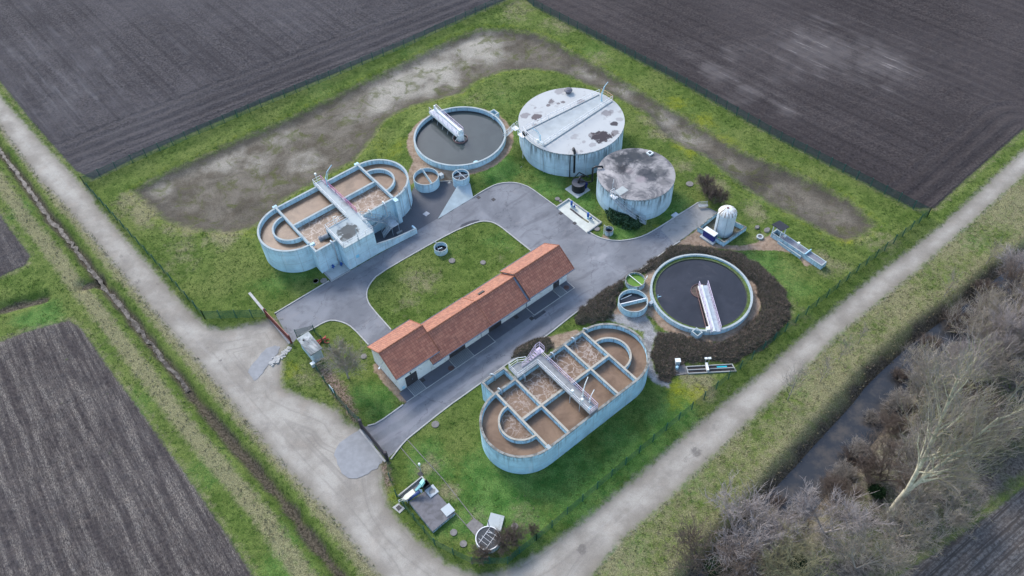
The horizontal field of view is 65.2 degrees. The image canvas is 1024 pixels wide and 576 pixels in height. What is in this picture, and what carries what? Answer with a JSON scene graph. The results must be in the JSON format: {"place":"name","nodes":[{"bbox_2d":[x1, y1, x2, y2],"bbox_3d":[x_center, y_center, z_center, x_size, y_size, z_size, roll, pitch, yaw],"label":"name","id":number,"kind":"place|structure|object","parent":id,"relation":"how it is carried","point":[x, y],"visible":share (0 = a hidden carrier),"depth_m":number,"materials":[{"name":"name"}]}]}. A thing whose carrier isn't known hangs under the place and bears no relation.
{"place":"outdoors","nodes":[
{"label":"outdoors","id":0,"kind":"place"},
{"bbox_2d":[0,147,189,392],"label":"ditch water","id":1,"kind":"structure","parent":0,"point":[135,324],"depth_m":123.06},
{"bbox_2d":[466,518,483,535],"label":"concrete path","id":2,"kind":"structure","parent":0,"point":[473,525],"depth_m":94.27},
{"bbox_2d":[275,183,715,456],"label":"asphalt road","id":3,"kind":"structure","parent":0,"point":[530,219],"depth_m":118.73,"materials":[{"name":"asphalt"}]},
{"bbox_2d":[407,380,425,394],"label":"pavement ramp","id":4,"kind":"structure","parent":3,"relation":"on","point":[416,387],"depth_m":107.06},
{"bbox_2d":[449,348,473,367],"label":"pavement ramp","id":5,"kind":"structure","parent":3,"relation":"on","point":[461,357],"depth_m":109.97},
{"bbox_2d":[467,334,493,354],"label":"pavement slab","id":6,"kind":"structure","parent":3,"relation":"on","point":[480,344],"depth_m":111.33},
{"bbox_2d":[488,308,532,339],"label":"pavement slab","id":7,"kind":"structure","parent":3,"relation":"on","point":[507,326],"depth_m":113.40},
{"bbox_2d":[527,291,558,313],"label":"pavement slab","id":8,"kind":"structure","parent":3,"relation":"on","point":[543,302],"depth_m":115.81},
{"bbox_2d":[0,0,1023,575],"bbox_3d":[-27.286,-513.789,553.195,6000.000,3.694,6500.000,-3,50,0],"label":"ground","id":9,"kind":"structure","parent":0,"point":[920,100],"depth_m":121.98,"materials":[{"name":"plant"}]},
{"bbox_2d":[82,180,202,315],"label":"wire fence","id":10,"kind":"object","parent":9,"relation":"on","point":[127,230],"visible":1,"depth_m":125.25,"materials":[{"name":"green paint"}]},
{"bbox_2d":[200,309,266,318],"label":"wire fence","id":11,"kind":"object","parent":9,"relation":"on","point":[239,313],"visible":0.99,"depth_m":115.17,"materials":[{"name":"metal"}]},
{"bbox_2d":[248,345,279,380],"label":"asphalt patch","id":12,"kind":"object","parent":9,"relation":"on","point":[259,365],"visible":1,"depth_m":110.70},
{"bbox_2d":[248,292,291,343],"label":"sliding gate","id":13,"kind":"structure","parent":9,"relation":"on","point":[285,335],"depth_m":113.95,"materials":[{"name":"metal"}]},
{"bbox_2d":[269,346,291,366],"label":"rubble","id":14,"kind":"object","parent":9,"relation":"on","point":[276,359],"visible":1,"depth_m":111.05,"materials":[{"name":"stone"}]},
{"bbox_2d":[79,0,506,184],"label":"wire fence","id":15,"kind":"object","parent":9,"relation":"on","point":[318,81],"visible":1,"depth_m":148.38,"materials":[{"name":"metal"}]},
{"bbox_2d":[297,332,323,362],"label":"transformer hut","id":16,"kind":"object","parent":9,"relation":"on","point":[310,345],"visible":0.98,"depth_m":109.69,"materials":[{"name":"concrete"}]},
{"bbox_2d":[257,159,416,281],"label":"oxidation tank","id":17,"kind":"object","parent":9,"relation":"on","point":[330,228],"visible":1,"depth_m":122.88,"materials":[{"name":"grey concrete"}]},
{"bbox_2d":[313,336,368,378],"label":"bare tree","id":18,"kind":"object","parent":9,"relation":"on","point":[343,361],"visible":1,"depth_m":103.98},
{"bbox_2d":[334,429,382,477],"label":"asphalt apron","id":19,"kind":"object","parent":9,"relation":"on","point":[356,455],"visible":1,"depth_m":100.75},
{"bbox_2d":[358,419,388,461],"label":"sliding gate","id":20,"kind":"structure","parent":9,"relation":"on","point":[382,451],"depth_m":101.27,"materials":[{"name":"metal"}]},
{"bbox_2d":[398,476,424,503],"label":"screening machine","id":21,"kind":"object","parent":9,"relation":"on","point":[411,491],"visible":0.97,"depth_m":96.23,"materials":[{"name":"metal"}]},
{"bbox_2d":[374,181,455,242],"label":"asphalt yard","id":22,"kind":"structure","parent":9,"relation":"on","point":[434,203],"depth_m":129.07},
{"bbox_2d":[413,168,443,192],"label":"open shaft","id":23,"kind":"object","parent":9,"relation":"on","point":[426,180],"visible":1,"depth_m":132.06,"materials":[{"name":"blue concrete"}]},
{"bbox_2d":[409,484,454,532],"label":"tank slab","id":24,"kind":"structure","parent":9,"relation":"on","point":[432,508],"depth_m":95.34,"materials":[{"name":"concrete"}]},
{"bbox_2d":[419,360,455,387],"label":"pavement slab","id":25,"kind":"structure","parent":9,"relation":"on","point":[436,374],"depth_m":108.39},
{"bbox_2d":[434,241,447,255],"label":"open shaft","id":26,"kind":"object","parent":9,"relation":"on","point":[440,248],"visible":1,"depth_m":122.59,"materials":[{"name":"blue concrete"}]},
{"bbox_2d":[366,221,530,329],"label":"kerb","id":27,"kind":"structure","parent":9,"relation":"on","point":[425,247],"depth_m":122.91,"materials":[{"name":"concrete"}]},
{"bbox_2d":[438,183,472,218],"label":"concrete apron","id":28,"kind":"object","parent":9,"relation":"on","point":[461,195],"visible":1,"depth_m":130.10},
{"bbox_2d":[413,104,505,170],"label":"clarifier","id":29,"kind":"object","parent":9,"relation":"on","point":[460,137],"visible":0.99,"depth_m":138.12,"materials":[{"name":"grey concrete"}]},
{"bbox_2d":[385,456,536,563],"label":"wire fence","id":30,"kind":"object","parent":9,"relation":"on","point":[458,554],"visible":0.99,"depth_m":91.62,"materials":[{"name":"metal"}]},
{"bbox_2d":[452,169,469,187],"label":"open shaft","id":31,"kind":"object","parent":9,"relation":"on","point":[460,177],"visible":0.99,"depth_m":131.49,"materials":[{"name":"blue concrete"}]},
{"bbox_2d":[367,243,574,390],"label":"treatment building","id":32,"kind":"structure","parent":9,"relation":"on","point":[407,353],"depth_m":109.73,"materials":[{"name":"tile"}]},
{"bbox_2d":[405,371,417,386],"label":"door","id":33,"kind":"structure","parent":32,"relation":"in","point":[412,378],"depth_m":106.66,"materials":[{"name":"metal"}]},
{"bbox_2d":[469,543,493,566],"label":"bare bush","id":34,"kind":"object","parent":9,"relation":"on","point":[480,552],"visible":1,"depth_m":90.68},
{"bbox_2d":[475,522,500,553],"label":"grated shaft","id":35,"kind":"object","parent":9,"relation":"on","point":[483,535],"visible":0.75,"depth_m":92.39,"materials":[{"name":"concrete"}]},
{"bbox_2d":[487,513,504,531],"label":"cover slab","id":36,"kind":"structure","parent":9,"relation":"on","point":[495,520],"depth_m":94.36,"materials":[{"name":"concrete"}]},
{"bbox_2d":[490,526,522,557],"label":"bare bush","id":37,"kind":"object","parent":9,"relation":"on","point":[501,538],"visible":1,"depth_m":91.19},
{"bbox_2d":[0,148,1022,573],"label":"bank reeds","id":38,"kind":"object","parent":9,"relation":"on","point":[714,544],"visible":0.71,"depth_m":105.32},
{"bbox_2d":[0,3,1023,575],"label":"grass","id":39,"kind":"structure","parent":9,"relation":"on","point":[472,279],"depth_m":121.24,"materials":[{"name":"plant"}]},
{"bbox_2d":[0,0,1023,575],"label":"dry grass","id":40,"kind":"structure","parent":9,"relation":"on","point":[504,264],"depth_m":109.87,"materials":[{"name":"plant"}]},
{"bbox_2d":[503,519,531,548],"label":"bare bush","id":41,"kind":"object","parent":9,"relation":"on","point":[518,534],"visible":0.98,"depth_m":91.76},
{"bbox_2d":[512,335,554,358],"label":"shrub bed","id":42,"kind":"object","parent":9,"relation":"on","point":[523,350],"visible":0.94,"depth_m":110.35,"materials":[{"name":"brown plant"}]},
{"bbox_2d":[407,241,679,438],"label":"kerb","id":43,"kind":"structure","parent":9,"relation":"on","point":[501,367],"depth_m":106.79,"materials":[{"name":"concrete"}]},
{"bbox_2d":[503,82,624,177],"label":"storage tank","id":44,"kind":"object","parent":9,"relation":"on","point":[569,132],"visible":0.99,"depth_m":133.51,"materials":[{"name":"concrete"}]},
{"bbox_2d":[479,323,649,473],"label":"oxidation tank","id":45,"kind":"object","parent":9,"relation":"on","point":[539,411],"visible":1,"depth_m":101.60,"materials":[{"name":"concrete"}]},
{"bbox_2d":[565,172,589,197],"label":"filter vessel","id":46,"kind":"object","parent":9,"relation":"on","point":[577,188],"visible":0.99,"depth_m":129.88,"materials":[{"name":"metal"}]},
{"bbox_2d":[556,198,601,232],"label":"pump pit","id":47,"kind":"object","parent":9,"relation":"on","point":[578,214],"visible":1,"depth_m":126.91,"materials":[{"name":"concrete"}]},
{"bbox_2d":[573,279,624,324],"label":"shrub bed","id":48,"kind":"object","parent":9,"relation":"on","point":[600,305],"visible":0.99,"depth_m":114.26,"materials":[{"name":"brown plant"}]},
{"bbox_2d":[605,207,643,229],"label":"clipped hedge","id":49,"kind":"object","parent":9,"relation":"on","point":[614,215],"visible":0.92,"depth_m":124.73,"materials":[{"name":"green plant"}]},
{"bbox_2d":[580,148,674,224],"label":"storage tank","id":50,"kind":"object","parent":9,"relation":"on","point":[635,182],"visible":0.97,"depth_m":125.50,"materials":[{"name":"concrete"}]},
{"bbox_2d":[618,289,652,316],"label":"tank","id":51,"kind":"object","parent":9,"relation":"on","point":[633,303],"visible":1,"depth_m":114.27,"materials":[{"name":"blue concrete"}]},
{"bbox_2d":[625,272,647,289],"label":"open shaft","id":52,"kind":"object","parent":9,"relation":"on","point":[635,280],"visible":0.95,"depth_m":117.02,"materials":[{"name":"concrete"}]},
{"bbox_2d":[589,202,697,240],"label":"kerb","id":53,"kind":"structure","parent":9,"relation":"on","point":[647,233],"depth_m":124.03,"materials":[{"name":"concrete"}]},
{"bbox_2d":[661,203,713,243],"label":"concrete pad","id":54,"kind":"object","parent":9,"relation":"on","point":[682,225],"visible":0.86,"depth_m":125.14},
{"bbox_2d":[650,254,752,339],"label":"clarifier","id":55,"kind":"object","parent":9,"relation":"on","point":[694,295],"visible":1,"depth_m":115.00,"materials":[{"name":"liquid"}]},
{"bbox_2d":[673,362,736,375],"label":"flume","id":56,"kind":"object","parent":9,"relation":"on","point":[703,369],"visible":0.99,"depth_m":107.33,"materials":[{"name":"concrete"}]},
{"bbox_2d":[692,172,720,191],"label":"bare bush","id":57,"kind":"object","parent":9,"relation":"on","point":[704,180],"visible":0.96,"depth_m":128.00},
{"bbox_2d":[623,243,791,382],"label":"shrub bed","id":58,"kind":"object","parent":9,"relation":"on","point":[765,325],"visible":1,"depth_m":110.92,"materials":[{"name":"brown plant"}]},
{"bbox_2d":[700,183,722,200],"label":"bare bush","id":59,"kind":"object","parent":9,"relation":"on","point":[711,193],"visible":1,"depth_m":126.69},
{"bbox_2d":[652,509,775,575],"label":"bare tree","id":60,"kind":"object","parent":9,"relation":"on","point":[688,533],"visible":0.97,"depth_m":87.46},
{"bbox_2d":[703,554,731,575],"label":"ivy clump","id":61,"kind":"object","parent":9,"relation":"on","point":[713,565],"visible":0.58,"depth_m":90.88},
{"bbox_2d":[697,212,746,246],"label":"bund","id":62,"kind":"structure","parent":9,"relation":"on","point":[738,229],"depth_m":123.42,"materials":[{"name":"concrete"}]},
{"bbox_2d":[700,226,717,245],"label":"cabinet","id":63,"kind":"object","parent":62,"relation":"on","point":[709,235],"visible":1,"depth_m":121.91,"materials":[{"name":"metal"}]},
{"bbox_2d":[714,205,736,237],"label":"silo","id":64,"kind":"object","parent":62,"relation":"on","point":[725,221],"visible":0.98,"depth_m":120.53,"materials":[{"name":"metal"}]},
{"bbox_2d":[713,188,734,204],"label":"bare bush","id":65,"kind":"object","parent":9,"relation":"on","point":[720,199],"visible":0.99,"depth_m":126.22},
{"bbox_2d":[527,0,930,215],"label":"wire fence","id":66,"kind":"object","parent":9,"relation":"on","point":[676,75],"visible":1,"depth_m":139.73,"materials":[{"name":"metal"}]},
{"bbox_2d":[712,541,753,575],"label":"bare bush","id":67,"kind":"object","parent":9,"relation":"on","point":[733,558],"visible":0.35,"depth_m":90.94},
{"bbox_2d":[536,207,931,538],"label":"wire fence","id":68,"kind":"object","parent":9,"relation":"on","point":[544,529],"visible":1,"depth_m":105.16,"materials":[{"name":"metal"}]},
{"bbox_2d":[698,470,813,575],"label":"bare tree","id":69,"kind":"object","parent":9,"relation":"on","point":[753,506],"visible":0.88,"depth_m":88.83,"materials":[{"name":"plant"}]},
{"bbox_2d":[761,529,794,564],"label":"bare bush","id":70,"kind":"object","parent":9,"relation":"on","point":[770,547],"visible":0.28,"depth_m":91.25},
{"bbox_2d":[772,220,788,236],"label":"shelter","id":71,"kind":"object","parent":9,"relation":"on","point":[780,226],"visible":1,"depth_m":120.79,"materials":[{"name":"white paint"}]},
{"bbox_2d":[778,504,807,529],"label":"bare bush","id":72,"kind":"object","parent":9,"relation":"on","point":[797,518],"visible":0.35,"depth_m":94.41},
{"bbox_2d":[752,518,840,575],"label":"bare tree","id":73,"kind":"object","parent":9,"relation":"on","point":[773,568],"visible":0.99,"depth_m":85.91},
{"bbox_2d":[780,358,813,400],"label":"bare sapling","id":74,"kind":"object","parent":9,"relation":"on","point":[801,372],"visible":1,"depth_m":100.15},
{"bbox_2d":[788,553,807,571],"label":"ivy clump","id":75,"kind":"object","parent":9,"relation":"on","point":[801,563],"visible":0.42,"depth_m":88.87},
{"bbox_2d":[770,229,826,269],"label":"flow channel","id":76,"kind":"object","parent":9,"relation":"on","point":[789,244],"visible":0.97,"depth_m":119.81,"materials":[{"name":"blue concrete"}]},
{"bbox_2d":[818,470,850,501],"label":"bare bush","id":77,"kind":"object","parent":9,"relation":"on","point":[828,476],"visible":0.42,"depth_m":96.08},
{"bbox_2d":[781,476,898,554],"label":"bare tree","id":78,"kind":"object","parent":9,"relation":"on","point":[804,501],"visible":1,"depth_m":88.21,"materials":[{"name":"plant"}]},
{"bbox_2d":[812,473,868,502],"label":"bare tree","id":79,"kind":"object","parent":9,"relation":"on","point":[858,492],"visible":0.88,"depth_m":93.17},
{"bbox_2d":[826,458,859,483],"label":"bare bush","id":80,"kind":"object","parent":9,"relation":"on","point":[848,471],"visible":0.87,"depth_m":97.03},
{"bbox_2d":[838,443,866,466],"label":"bare bush","id":81,"kind":"object","parent":9,"relation":"on","point":[851,455],"visible":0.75,"depth_m":99.23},
{"bbox_2d":[845,435,870,462],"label":"bare bush","id":82,"kind":"object","parent":9,"relation":"on","point":[856,443],"visible":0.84,"depth_m":99.29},
{"bbox_2d":[863,408,881,424],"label":"bare bush","id":83,"kind":"object","parent":9,"relation":"on","point":[872,416],"visible":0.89,"depth_m":103.28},
{"bbox_2d":[812,518,934,575],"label":"bare tree","id":84,"kind":"object","parent":9,"relation":"on","point":[892,559],"visible":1,"depth_m":85.77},
{"bbox_2d":[852,452,894,489],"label":"bare bush","id":85,"kind":"object","parent":9,"relation":"on","point":[866,468],"visible":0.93,"depth_m":95.08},
{"bbox_2d":[866,483,886,499],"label":"ivy clump","id":86,"kind":"object","parent":9,"relation":"on","point":[879,493],"visible":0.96,"depth_m":94.21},
{"bbox_2d":[859,423,928,494],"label":"bare tree","id":87,"kind":"object","parent":9,"relation":"on","point":[888,462],"visible":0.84,"depth_m":93.44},
{"bbox_2d":[874,409,913,439],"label":"bare bush","id":88,"kind":"object","parent":9,"relation":"on","point":[891,423],"visible":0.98,"depth_m":99.93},
{"bbox_2d":[880,387,915,415],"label":"bare bush","id":89,"kind":"object","parent":9,"relation":"on","point":[893,400],"visible":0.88,"depth_m":103.30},
{"bbox_2d":[890,365,910,383],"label":"bare bush","id":90,"kind":"object","parent":9,"relation":"on","point":[898,375],"visible":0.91,"depth_m":107.17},
{"bbox_2d":[867,476,962,556],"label":"bare tree","id":91,"kind":"object","parent":9,"relation":"on","point":[924,504],"visible":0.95,"depth_m":88.14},
{"bbox_2d":[898,422,941,454],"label":"bare bush","id":92,"kind":"object","parent":9,"relation":"on","point":[914,431],"visible":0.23,"depth_m":97.41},
{"bbox_2d":[915,331,945,353],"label":"bare bush","id":93,"kind":"object","parent":9,"relation":"on","point":[925,337],"visible":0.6,"depth_m":109.90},
{"bbox_2d":[885,429,982,503],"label":"bare tree","id":94,"kind":"object","parent":9,"relation":"on","point":[909,446],"visible":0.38,"depth_m":91.95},
{"bbox_2d":[897,339,971,413],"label":"bare tree","id":95,"kind":"object","parent":9,"relation":"on","point":[913,378],"visible":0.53,"depth_m":100.70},
{"bbox_2d":[937,307,972,330],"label":"bare bush","id":96,"kind":"object","parent":9,"relation":"on","point":[957,320],"visible":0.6,"depth_m":112.01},
{"bbox_2d":[887,317,1023,517],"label":"bare tree","id":97,"kind":"object","parent":9,"relation":"on","point":[945,459],"visible":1,"depth_m":77.37,"materials":[{"name":"grey plant"}]},
{"bbox_2d":[942,294,969,326],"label":"bare sapling","id":98,"kind":"object","parent":9,"relation":"on","point":[957,307],"visible":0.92,"depth_m":109.65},
{"bbox_2d":[933,329,988,378],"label":"bare tree","id":99,"kind":"object","parent":9,"relation":"on","point":[961,345],"visible":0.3,"depth_m":103.05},
{"bbox_2d":[912,332,1015,437],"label":"bare tree","id":100,"kind":"object","parent":9,"relation":"on","point":[939,359],"visible":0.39,"depth_m":97.02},
{"bbox_2d":[933,465,997,538],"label":"bare tree","id":101,"kind":"object","parent":9,"relation":"on","point":[961,522],"visible":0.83,"depth_m":89.36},
{"bbox_2d":[935,380,1022,462],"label":"bare tree","id":102,"kind":"object","parent":9,"relation":"on","point":[995,407],"visible":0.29,"depth_m":95.15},
{"bbox_2d":[959,378,998,404],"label":"bare bush","id":103,"kind":"object","parent":9,"relation":"on","point":[975,390],"visible":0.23,"depth_m":101.00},
{"bbox_2d":[948,294,1022,363],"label":"bare tree","id":104,"kind":"object","parent":9,"relation":"on","point":[979,319],"visible":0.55,"depth_m":105.21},
{"bbox_2d":[971,277,1006,301],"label":"bare bush","id":105,"kind":"object","parent":9,"relation":"on","point":[987,283],"visible":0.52,"depth_m":114.96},
{"bbox_2d":[960,318,1023,388],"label":"bare tree","id":106,"kind":"object","parent":9,"relation":"on","point":[1004,344],"visible":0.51,"depth_m":100.55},
{"bbox_2d":[965,312,1023,385],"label":"bare tree","id":107,"kind":"object","parent":9,"relation":"on","point":[997,357],"visible":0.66,"depth_m":99.70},
{"bbox_2d":[971,281,1018,325],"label":"bare tree","id":108,"kind":"object","parent":9,"relation":"on","point":[989,296],"visible":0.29,"depth_m":111.86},
{"bbox_2d":[971,273,1023,335],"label":"bare tree","id":109,"kind":"object","parent":9,"relation":"on","point":[1000,299],"visible":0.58,"depth_m":107.81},
{"bbox_2d":[981,408,1021,443],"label":"bare bush","id":110,"kind":"object","parent":9,"relation":"on","point":[1006,424],"visible":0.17,"depth_m":97.28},
{"bbox_2d":[984,286,1023,356],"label":"bare tree","id":111,"kind":"object","parent":9,"relation":"on","point":[1004,323],"visible":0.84,"depth_m":102.21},
{"bbox_2d":[993,300,1023,364],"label":"bare tree","id":112,"kind":"object","parent":9,"relation":"on","point":[1022,323],"visible":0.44,"depth_m":102.93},
{"bbox_2d":[994,256,1023,322],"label":"bare tree","id":113,"kind":"object","parent":9,"relation":"on","point":[1012,274],"visible":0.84,"depth_m":111.31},
{"bbox_2d":[994,241,1023,285],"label":"bare tree","id":114,"kind":"object","parent":9,"relation":"on","point":[1018,256],"visible":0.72,"depth_m":114.86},
{"bbox_2d":[998,356,1023,400],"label":"bare tree","id":115,"kind":"object","parent":9,"relation":"on","point":[1016,382],"visible":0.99,"depth_m":97.83,"materials":[{"name":"grey plant"}]},
{"bbox_2d":[698,261,1023,575],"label":"river water","id":116,"kind":"structure","parent":0,"point":[821,456],"depth_m":102.67,"materials":[{"name":"liquid"}]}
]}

